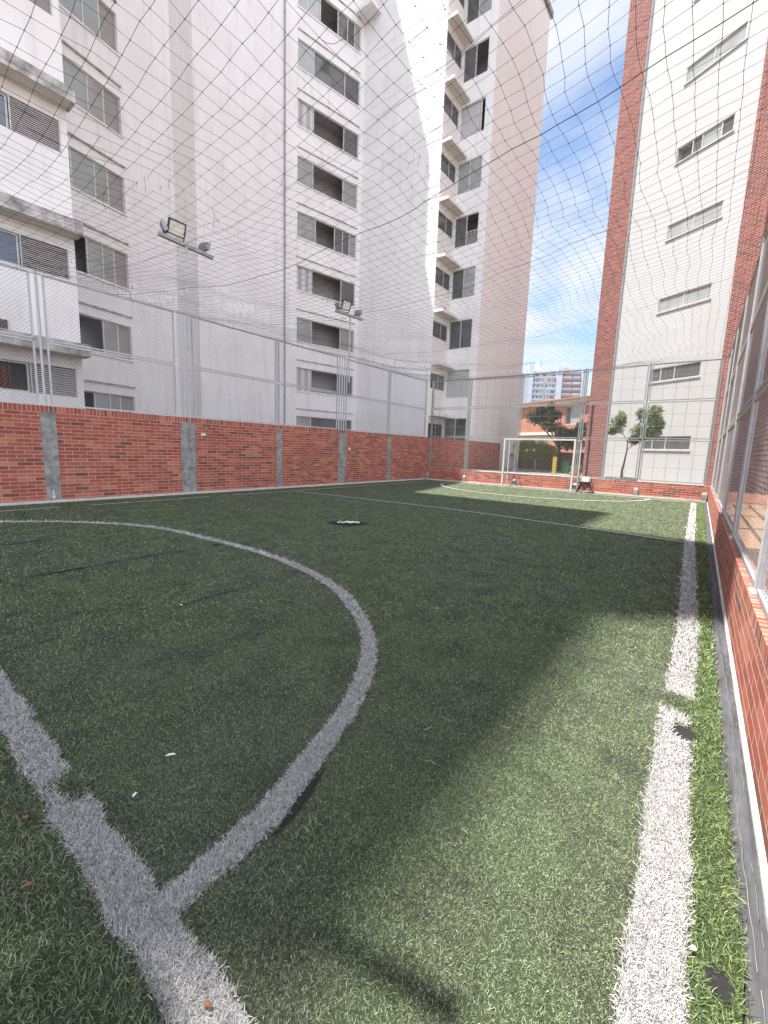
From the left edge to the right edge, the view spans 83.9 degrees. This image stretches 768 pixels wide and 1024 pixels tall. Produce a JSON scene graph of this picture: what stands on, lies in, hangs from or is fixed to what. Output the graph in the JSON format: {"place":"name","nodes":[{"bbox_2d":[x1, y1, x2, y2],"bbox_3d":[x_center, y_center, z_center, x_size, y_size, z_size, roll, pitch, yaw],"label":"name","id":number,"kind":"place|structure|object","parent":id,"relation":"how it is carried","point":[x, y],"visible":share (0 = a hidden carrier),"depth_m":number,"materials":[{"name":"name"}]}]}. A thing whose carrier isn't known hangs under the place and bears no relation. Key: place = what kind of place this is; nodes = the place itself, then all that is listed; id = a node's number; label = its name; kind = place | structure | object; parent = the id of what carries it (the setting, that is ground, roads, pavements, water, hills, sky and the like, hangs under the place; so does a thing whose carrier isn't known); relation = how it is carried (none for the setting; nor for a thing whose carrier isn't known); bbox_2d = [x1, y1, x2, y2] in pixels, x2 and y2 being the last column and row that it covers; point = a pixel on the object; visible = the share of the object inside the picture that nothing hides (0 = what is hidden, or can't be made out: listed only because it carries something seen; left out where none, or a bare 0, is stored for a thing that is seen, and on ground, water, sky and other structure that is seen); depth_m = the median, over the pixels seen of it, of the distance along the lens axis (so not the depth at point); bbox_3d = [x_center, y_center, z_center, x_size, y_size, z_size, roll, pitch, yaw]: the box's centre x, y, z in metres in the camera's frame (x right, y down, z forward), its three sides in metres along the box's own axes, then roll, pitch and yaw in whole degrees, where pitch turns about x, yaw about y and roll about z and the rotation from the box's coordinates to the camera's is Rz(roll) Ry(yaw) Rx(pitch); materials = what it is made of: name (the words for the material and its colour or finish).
{"place":"outdoors","nodes":[
{"label":"outdoors","id":0,"kind":"place"},
{"bbox_2d":[0,479,760,1023],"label":"turf","id":1,"kind":"structure","parent":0,"point":[590,501],"depth_m":2.21,"materials":[{"name":"green plastic"}]},
{"bbox_2d":[19,882,32,888],"bbox_3d":[-1.191,1.242,1.422,0.036,0.008,0.013,-3,9,-29],"label":"dry leaf","id":2,"kind":"object","parent":1,"relation":"on","point":[25,885],"visible":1,"depth_m":1.42,"materials":[{"name":"brown plant"}]},
{"bbox_2d":[0,543,220,580],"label":"turf seam","id":3,"kind":"object","parent":1,"relation":"on","point":[99,564],"visible":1,"depth_m":4.99,"materials":[{"name":"black rubber"}]},
{"bbox_2d":[2,589,237,652],"bbox_3d":[-2.112,0.892,3.660,0.051,0.001,2.000,8,10,37],"label":"turf seam","id":4,"kind":"object","parent":1,"relation":"on","point":[175,606],"visible":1,"depth_m":3.94,"materials":[{"name":"black rubber"}]},
{"bbox_2d":[2,515,252,544],"bbox_3d":[-4.069,0.266,7.463,0.071,0.001,4.300,8,10,37],"label":"turf seam","id":5,"kind":"object","parent":1,"relation":"on","point":[96,533],"visible":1,"depth_m":6.67,"materials":[{"name":"black rubber"}]},
{"bbox_2d":[0,668,256,1023],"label":"goal line","id":6,"kind":"object","parent":1,"relation":"on","point":[96,842],"depth_m":1.43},
{"bbox_2d":[204,999,210,1007],"bbox_3d":[-0.470,1.310,1.137,0.028,0.008,0.013,7,10,31],"label":"dry leaf","id":7,"kind":"object","parent":6,"relation":"on","point":[207,1003],"visible":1,"depth_m":1.14,"materials":[{"name":"orange plant"}]},
{"bbox_2d":[5,521,375,914],"bbox_3d":[-3.445,0.602,5.396,9.402,0.002,3.182,8,10,37],"label":"penalty arc","id":8,"kind":"object","parent":1,"relation":"on","point":[213,881],"visible":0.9,"depth_m":2.20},
{"bbox_2d":[0,519,378,937],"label":"arc blades","id":9,"kind":"object","parent":8,"relation":"on","point":[288,793],"visible":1,"depth_m":1.83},
{"bbox_2d":[8,481,425,510],"bbox_3d":[-3.810,-0.604,13.458,0.132,0.001,20.600,8,10,37],"label":"touchline","id":10,"kind":"object","parent":1,"relation":"on","point":[196,497],"visible":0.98,"depth_m":11.14,"materials":[{"name":"white paint"}]},
{"bbox_2d":[269,766,325,838],"bbox_3d":[-0.363,1.230,1.831,0.061,0.001,0.426,5,9,22],"label":"worn patch","id":11,"kind":"object","parent":1,"relation":"on","point":[303,797],"visible":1,"depth_m":1.82,"materials":[{"name":"black rubber"}]},
{"bbox_2d":[330,519,370,524],"bbox_3d":[-0.735,0.211,8.593,0.739,0.001,0.618,6,9,27],"label":"turf hole","id":12,"kind":"object","parent":1,"relation":"on","point":[345,523],"visible":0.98,"depth_m":8.54,"materials":[{"name":"grey metal"}]},
{"bbox_2d":[338,521,359,522],"bbox_3d":[-0.721,0.200,8.617,0.468,0.016,0.200,0,9,-12],"label":"crumpled sheet","id":13,"kind":"object","parent":12,"relation":"in","point":[349,522],"visible":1,"depth_m":8.60,"materials":[{"name":"white paper"}]},
{"bbox_2d":[99,537,705,910],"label":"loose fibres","id":14,"kind":"object","parent":1,"relation":"on","point":[382,709],"visible":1,"depth_m":2.22,"materials":[{"name":"green plastic"}]},
{"bbox_2d":[297,491,687,542],"bbox_3d":[1.341,-0.097,11.218,11.009,0.001,0.524,8,10,37],"label":"halfway line","id":15,"kind":"object","parent":1,"relation":"on","point":[511,517],"visible":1,"depth_m":9.96,"materials":[{"name":"white paint"}]},
{"bbox_2d":[501,438,581,491],"bbox_3d":[6.824,-2.096,18.713,3.180,2.195,0.573,8,10,37],"label":"football goal","id":16,"kind":"object","parent":1,"relation":"on","point":[573,459],"visible":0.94,"depth_m":18.41,"materials":[{"name":"paint"}]},
{"bbox_2d":[440,482,649,500],"bbox_3d":[5.430,-0.797,16.965,8.498,0.001,3.756,8,10,37],"label":"penalty arc","id":17,"kind":"object","parent":1,"relation":"on","point":[523,496],"visible":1,"depth_m":15.37,"materials":[{"name":"white paint"}]},
{"bbox_2d":[442,481,693,502],"bbox_3d":[6.735,-0.959,18.351,10.750,0.001,0.120,8,10,37],"label":"goal line","id":18,"kind":"object","parent":1,"relation":"on","point":[573,492],"visible":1,"depth_m":17.52,"materials":[{"name":"white paint"}]},
{"bbox_2d":[576,477,592,493],"bbox_3d":[8.357,-1.121,17.749,0.637,0.668,0.360,8,10,37],"label":"stool","id":19,"kind":"object","parent":1,"relation":"on","point":[585,482],"visible":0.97,"depth_m":17.66,"materials":[{"name":"white paint"}]},
{"bbox_2d":[608,502,701,1023],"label":"touchline","id":20,"kind":"object","parent":1,"relation":"on","point":[661,823],"depth_m":1.58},
{"bbox_2d":[669,724,699,743],"bbox_3d":[1.664,1.226,2.368,0.146,0.001,0.211,5,9,20],"label":"worn patch","id":21,"kind":"object","parent":1,"relation":"on","point":[682,732],"visible":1,"depth_m":2.37,"materials":[{"name":"black rubber"}]},
{"bbox_2d":[702,964,735,1008],"bbox_3d":[0.966,1.367,1.237,0.113,0.001,0.078,-5,11,-38],"label":"worn patch","id":22,"kind":"object","parent":1,"relation":"on","point":[719,981],"visible":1,"depth_m":1.24,"materials":[{"name":"black rubber"}]},
{"bbox_2d":[515,451,583,471],"bbox_3d":[12.278,-3.808,31.785,7.670,1.470,0.124,10,11,43],"label":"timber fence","id":23,"kind":"object","parent":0,"point":[567,458],"visible":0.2,"depth_m":32.00,"materials":[{"name":"brown wood"}]},
{"bbox_2d":[522,0,629,394],"label":"sky","id":24,"kind":"structure","parent":0,"point":[589,9],"materials":[{"name":"blue"}]},
{"bbox_2d":[570,464,582,477],"bbox_3d":[8.759,-1.840,19.548,0.580,0.780,0.651,8,10,37],"label":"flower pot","id":25,"kind":"object","parent":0,"point":[580,472],"visible":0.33,"depth_m":19.41,"materials":[{"name":"ceramic"}]},
{"bbox_2d":[468,467,717,502],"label":"courtyard","id":26,"kind":"structure","parent":0,"point":[544,472],"depth_m":27.53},
{"bbox_2d":[509,440,559,471],"bbox_3d":[9.849,-3.758,28.087,3.223,2.173,1.231,5,9,19],"label":"bush","id":27,"kind":"object","parent":26,"relation":"on","point":[523,451],"visible":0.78,"depth_m":27.90,"materials":[{"name":"green plant"}]},
{"bbox_2d":[517,395,589,466],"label":"brick building","id":28,"kind":"structure","parent":26,"relation":"on","point":[568,411],"depth_m":42.41,"materials":[{"name":"brick"}]},
{"bbox_2d":[565,406,579,424],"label":"window","id":29,"kind":"structure","parent":28,"relation":"in","point":[574,414],"depth_m":40.81,"materials":[{"name":"metal"}]},
{"bbox_2d":[552,457,556,473],"bbox_3d":[10.339,-2.833,25.873,0.220,1.020,0.140,8,10,37],"label":"yellow post","id":30,"kind":"object","parent":26,"relation":"on","point":[554,466],"visible":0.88,"depth_m":25.82,"materials":[{"name":"metal"}]},
{"bbox_2d":[525,402,586,470],"bbox_3d":[12.158,-5.349,30.241,4.484,4.871,1.507,5,9,20],"label":"leafy tree","id":31,"kind":"object","parent":26,"relation":"on","point":[553,418],"visible":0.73,"depth_m":30.02,"materials":[{"name":"green plant"}]},
{"bbox_2d":[561,461,570,473],"bbox_3d":[11.318,-2.766,26.576,0.500,0.748,0.518,8,10,37],"label":"waste bin","id":32,"kind":"object","parent":26,"relation":"on","point":[564,467],"visible":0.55,"depth_m":26.41,"materials":[{"name":"green plastic"}]},
{"bbox_2d":[604,476,636,480],"bbox_3d":[9.931,-1.312,17.952,1.200,0.280,1.200,8,10,37],"label":"planter","id":33,"kind":"object","parent":26,"relation":"on","point":[620,479],"visible":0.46,"depth_m":17.54,"materials":[{"name":"concrete"}]},
{"bbox_2d":[607,403,665,477],"bbox_3d":[10.253,-2.825,17.494,2.164,3.133,0.809,8,10,37],"label":"tree","id":34,"kind":"object","parent":33,"relation":"in","point":[638,414],"visible":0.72,"depth_m":17.22,"materials":[{"name":"green plant"}]},
{"bbox_2d":[582,0,767,504],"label":"apartment tower","id":35,"kind":"structure","parent":0,"point":[646,124],"depth_m":17.94,"materials":[{"name":"white paint"}]},
{"bbox_2d":[642,436,690,449],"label":"window","id":36,"kind":"structure","parent":35,"relation":"in","point":[658,444],"depth_m":18.70,"materials":[{"name":"glass"}]},
{"bbox_2d":[650,362,700,381],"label":"window","id":37,"kind":"structure","parent":35,"relation":"in","point":[694,368],"depth_m":18.31,"materials":[{"name":"metal"}]},
{"bbox_2d":[658,283,711,312],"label":"window","id":38,"kind":"structure","parent":35,"relation":"in","point":[707,292],"depth_m":17.91,"materials":[{"name":"glass"}]},
{"bbox_2d":[667,200,723,238],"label":"window","id":39,"kind":"structure","parent":35,"relation":"in","point":[680,227],"depth_m":17.48,"materials":[{"name":"glass"}]},
{"bbox_2d":[676,114,734,161],"bbox_3d":[12.858,-14.912,17.123,0.064,0.578,2.180,-1,9,-22],"label":"window","id":40,"kind":"structure","parent":35,"relation":"in","point":[730,120],"depth_m":16.86,"materials":[{"name":"glass"}]},
{"bbox_2d":[686,21,747,81],"bbox_3d":[12.962,-17.878,16.688,0.064,0.578,2.180,-1,9,-22],"label":"window","id":41,"kind":"structure","parent":35,"relation":"in","point":[737,36],"depth_m":16.62,"materials":[{"name":"glass"}]},
{"bbox_2d":[728,501,767,588],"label":"patio","id":42,"kind":"structure","parent":0,"point":[752,528],"depth_m":10.13,"materials":[{"name":"tile"}]},
{"label":"ground","id":43,"kind":"structure","parent":0,"visible":0},
{"bbox_2d":[0,402,500,505],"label":"brick wall","id":44,"kind":"structure","parent":43,"relation":"on","point":[51,454],"depth_m":12.27,"materials":[{"name":"brick"}]},
{"bbox_2d":[0,263,427,436],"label":"wire fence","id":45,"kind":"object","parent":44,"relation":"on","point":[278,368],"visible":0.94,"depth_m":12.04,"materials":[{"name":"metal"}]},
{"bbox_2d":[158,217,213,348],"bbox_3d":[-5.508,-6.255,11.981,0.384,3.214,1.544,8,10,37],"label":"floodlight mast","id":46,"kind":"object","parent":45,"relation":"attached to","point":[164,228],"visible":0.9,"depth_m":11.65,"materials":[{"name":"metal"}]},
{"bbox_2d":[335,299,362,382],"bbox_3d":[-1.433,-6.820,17.219,0.393,3.096,1.583,8,10,37],"label":"floodlight mast","id":47,"kind":"object","parent":45,"relation":"attached to","point":[348,307],"visible":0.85,"depth_m":17.05,"materials":[{"name":"metal"}]},
{"bbox_2d":[0,0,767,381],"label":"safety net","id":48,"kind":"object","parent":45,"relation":"attached to","point":[436,370],"visible":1,"depth_m":6.11,"materials":[{"name":"black fabric"}]},
{"bbox_2d":[520,372,528,402],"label":"apartment block","id":49,"kind":"structure","parent":43,"relation":"on","point":[526,382],"depth_m":201.88,"materials":[{"name":"white concrete"}]},
{"bbox_2d":[535,361,541,370],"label":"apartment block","id":50,"kind":"structure","parent":43,"relation":"on","point":[537,365],"depth_m":381.13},
{"bbox_2d":[526,362,587,401],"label":"apartment block","id":51,"kind":"structure","parent":43,"relation":"on","point":[541,389],"depth_m":228.08,"materials":[{"name":"white concrete"}]},
{"bbox_2d":[426,468,709,502],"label":"brick wall","id":52,"kind":"structure","parent":43,"relation":"on","point":[688,492],"depth_m":18.14,"materials":[{"name":"brick"}]},
{"bbox_2d":[428,358,724,485],"bbox_3d":[7.159,-3.682,18.898,11.929,4.900,0.059,8,10,37],"label":"wire fence","id":53,"kind":"object","parent":52,"relation":"on","point":[582,407],"visible":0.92,"depth_m":17.77,"materials":[{"name":"metal"}]},
{"bbox_2d":[703,502,767,1023],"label":"concrete curb","id":54,"kind":"object","parent":43,"relation":"on","point":[758,982],"visible":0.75,"depth_m":1.77,"materials":[{"name":"grey concrete"}]},
{"bbox_2d":[708,528,767,1023],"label":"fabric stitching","id":55,"kind":"object","parent":54,"relation":"attached to","point":[737,822],"visible":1,"depth_m":1.67},
{"bbox_2d":[707,486,767,927],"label":"brick wall","id":56,"kind":"structure","parent":43,"relation":"on","point":[745,624],"depth_m":2.53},
{"bbox_2d":[711,224,767,621],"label":"wire fence","id":57,"kind":"object","parent":56,"relation":"on","point":[741,353],"visible":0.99,"depth_m":5.88,"materials":[{"name":"metal"}]},
{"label":"pavement","id":58,"kind":"structure","parent":0,"visible":0},
{"bbox_2d":[0,0,553,468],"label":"apartment tower","id":59,"kind":"structure","parent":58,"relation":"on","point":[374,70],"depth_m":24.31,"materials":[{"name":"white paint"}]},
{"bbox_2d":[0,92,8,128],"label":"window","id":60,"kind":"structure","parent":59,"relation":"in","point":[3,105],"depth_m":9.96,"materials":[{"name":"glass"}]},
{"bbox_2d":[0,363,11,387],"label":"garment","id":61,"kind":"object","parent":59,"relation":"hanging from","point":[4,377],"visible":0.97,"depth_m":10.61,"materials":[{"name":"red fabric"}]},
{"bbox_2d":[0,229,19,265],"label":"window","id":62,"kind":"structure","parent":59,"relation":"in","point":[14,254],"depth_m":10.31,"materials":[{"name":"glass"}]},
{"bbox_2d":[0,359,30,391],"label":"window","id":63,"kind":"structure","parent":59,"relation":"in","point":[27,369],"depth_m":10.79,"materials":[{"name":"metal"}]},
{"bbox_2d":[59,0,116,51],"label":"window","id":64,"kind":"structure","parent":59,"relation":"in","point":[107,32],"depth_m":16.63,"materials":[{"name":"glass"}]},
{"bbox_2d":[62,56,120,134],"bbox_3d":[-11.520,-16.253,16.700,0.064,1.418,2.380,6,9,25],"label":"window","id":65,"kind":"structure","parent":59,"relation":"in","point":[82,92],"depth_m":16.78,"materials":[{"name":"glass"}]},
{"bbox_2d":[68,146,124,212],"bbox_3d":[-11.625,-13.286,17.134,0.064,1.418,2.380,6,9,25],"label":"window","id":66,"kind":"structure","parent":59,"relation":"in","point":[76,156],"depth_m":17.15,"materials":[{"name":"glass"}]},
{"bbox_2d":[81,236,127,287],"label":"window","id":67,"kind":"structure","parent":59,"relation":"in","point":[102,251],"depth_m":17.79,"materials":[{"name":"glass"}]},
{"bbox_2d":[79,313,131,359],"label":"window","id":68,"kind":"structure","parent":59,"relation":"in","point":[122,343],"depth_m":18.44,"materials":[{"name":"glass"}]},
{"bbox_2d":[84,391,133,412],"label":"window","id":69,"kind":"structure","parent":59,"relation":"in","point":[121,406],"depth_m":18.59,"materials":[{"name":"metal"}]},
{"bbox_2d":[296,416,351,430],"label":"window","id":70,"kind":"structure","parent":59,"relation":"in","point":[313,421],"depth_m":28.66,"materials":[{"name":"metal"}]},
{"bbox_2d":[296,367,352,396],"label":"window","id":71,"kind":"structure","parent":59,"relation":"in","point":[302,370],"depth_m":27.61,"materials":[{"name":"metal"}]},
{"bbox_2d":[297,317,353,351],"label":"window","id":72,"kind":"structure","parent":59,"relation":"in","point":[344,340],"depth_m":27.27,"materials":[{"name":"glass"}]},
{"bbox_2d":[297,265,354,305],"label":"window","id":73,"kind":"structure","parent":59,"relation":"in","point":[343,293],"depth_m":26.82,"materials":[{"name":"glass"}]},
{"bbox_2d":[297,212,355,257],"bbox_3d":[-3.598,-17.474,27.105,4.380,1.428,0.064,-5,11,-40],"label":"window","id":74,"kind":"structure","parent":59,"relation":"in","point":[345,244],"depth_m":27.26,"materials":[{"name":"glass"}]},
{"bbox_2d":[297,156,356,208],"bbox_3d":[-3.493,-20.441,26.670,4.380,1.428,0.064,-5,11,-40],"label":"window","id":75,"kind":"structure","parent":59,"relation":"in","point":[305,165],"depth_m":26.00,"materials":[{"name":"glass"}]},
{"bbox_2d":[298,99,357,158],"bbox_3d":[-3.389,-23.407,26.235,4.380,1.428,0.064,-5,11,-40],"label":"window","id":76,"kind":"structure","parent":59,"relation":"in","point":[306,115],"depth_m":25.58,"materials":[{"name":"glass"}]},
{"bbox_2d":[298,39,358,105],"bbox_3d":[-3.285,-26.374,25.801,4.380,1.428,0.066,-5,11,-40],"label":"window","id":77,"kind":"structure","parent":59,"relation":"in","point":[347,84],"depth_m":25.74,"materials":[{"name":"glass"}]},
{"bbox_2d":[298,0,360,51],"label":"window","id":78,"kind":"structure","parent":59,"relation":"in","point":[351,28],"depth_m":25.87,"materials":[{"name":"glass"}]},
{"bbox_2d":[428,423,441,437],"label":"window","id":79,"kind":"structure","parent":59,"relation":"in","point":[436,426],"depth_m":27.49,"materials":[{"name":"glass"}]},
{"bbox_2d":[430,372,444,390],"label":"window","id":80,"kind":"structure","parent":59,"relation":"in","point":[431,383],"depth_m":27.08,"materials":[{"name":"metal"}]},
{"bbox_2d":[433,320,446,341],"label":"window","id":81,"kind":"structure","parent":59,"relation":"in","point":[443,338],"depth_m":26.58,"materials":[{"name":"glass"}]},
{"bbox_2d":[435,266,449,290],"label":"window","id":82,"kind":"structure","parent":59,"relation":"in","point":[439,275],"depth_m":26.12,"materials":[{"name":"glass"}]},
{"bbox_2d":[438,210,452,238],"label":"window","id":83,"kind":"structure","parent":59,"relation":"in","point":[447,226],"depth_m":25.68,"materials":[{"name":"glass"}]},
{"bbox_2d":[441,153,455,182],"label":"window","id":84,"kind":"structure","parent":59,"relation":"in","point":[447,170],"depth_m":25.24,"materials":[{"name":"glass"}]},
{"bbox_2d":[444,92,458,127],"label":"window","id":85,"kind":"structure","parent":59,"relation":"in","point":[451,109],"depth_m":24.80,"materials":[{"name":"glass"}]},
{"bbox_2d":[447,30,461,69],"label":"window","id":86,"kind":"structure","parent":59,"relation":"in","point":[452,47],"depth_m":24.33,"materials":[{"name":"glass"}]},
{"bbox_2d":[444,418,465,438],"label":"window","id":87,"kind":"structure","parent":59,"relation":"in","point":[453,427],"depth_m":27.97,"materials":[{"name":"glass"}]},
{"bbox_2d":[446,369,468,397],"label":"window","id":88,"kind":"structure","parent":59,"relation":"in","point":[458,372],"depth_m":27.41,"materials":[{"name":"metal"}]},
{"bbox_2d":[449,318,472,349],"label":"window","id":89,"kind":"structure","parent":59,"relation":"in","point":[467,324],"depth_m":26.90,"materials":[{"name":"glass"}]},
{"bbox_2d":[459,0,464,8],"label":"window","id":90,"kind":"structure","parent":59,"relation":"in","point":[462,2],"depth_m":24.48,"materials":[{"name":"glass"}]},
{"bbox_2d":[451,266,475,299],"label":"window","id":91,"kind":"structure","parent":59,"relation":"in","point":[469,270],"depth_m":26.51,"materials":[{"name":"glass"}]},
{"bbox_2d":[454,211,478,248],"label":"window","id":92,"kind":"structure","parent":59,"relation":"in","point":[460,225],"depth_m":26.25,"materials":[{"name":"glass"}]},
{"bbox_2d":[457,155,482,194],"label":"window","id":93,"kind":"structure","parent":59,"relation":"in","point":[471,180],"depth_m":25.61,"materials":[{"name":"glass"}]},
{"bbox_2d":[460,97,485,139],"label":"window","id":94,"kind":"structure","parent":59,"relation":"in","point":[476,108],"depth_m":25.25,"materials":[{"name":"glass"}]},
{"bbox_2d":[463,37,489,83],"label":"window","id":95,"kind":"structure","parent":59,"relation":"in","point":[470,57],"depth_m":24.93,"materials":[{"name":"glass"}]},
{"bbox_2d":[466,0,491,23],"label":"window","id":96,"kind":"structure","parent":59,"relation":"in","point":[471,5],"depth_m":24.47,"materials":[{"name":"glass"}]}
]}

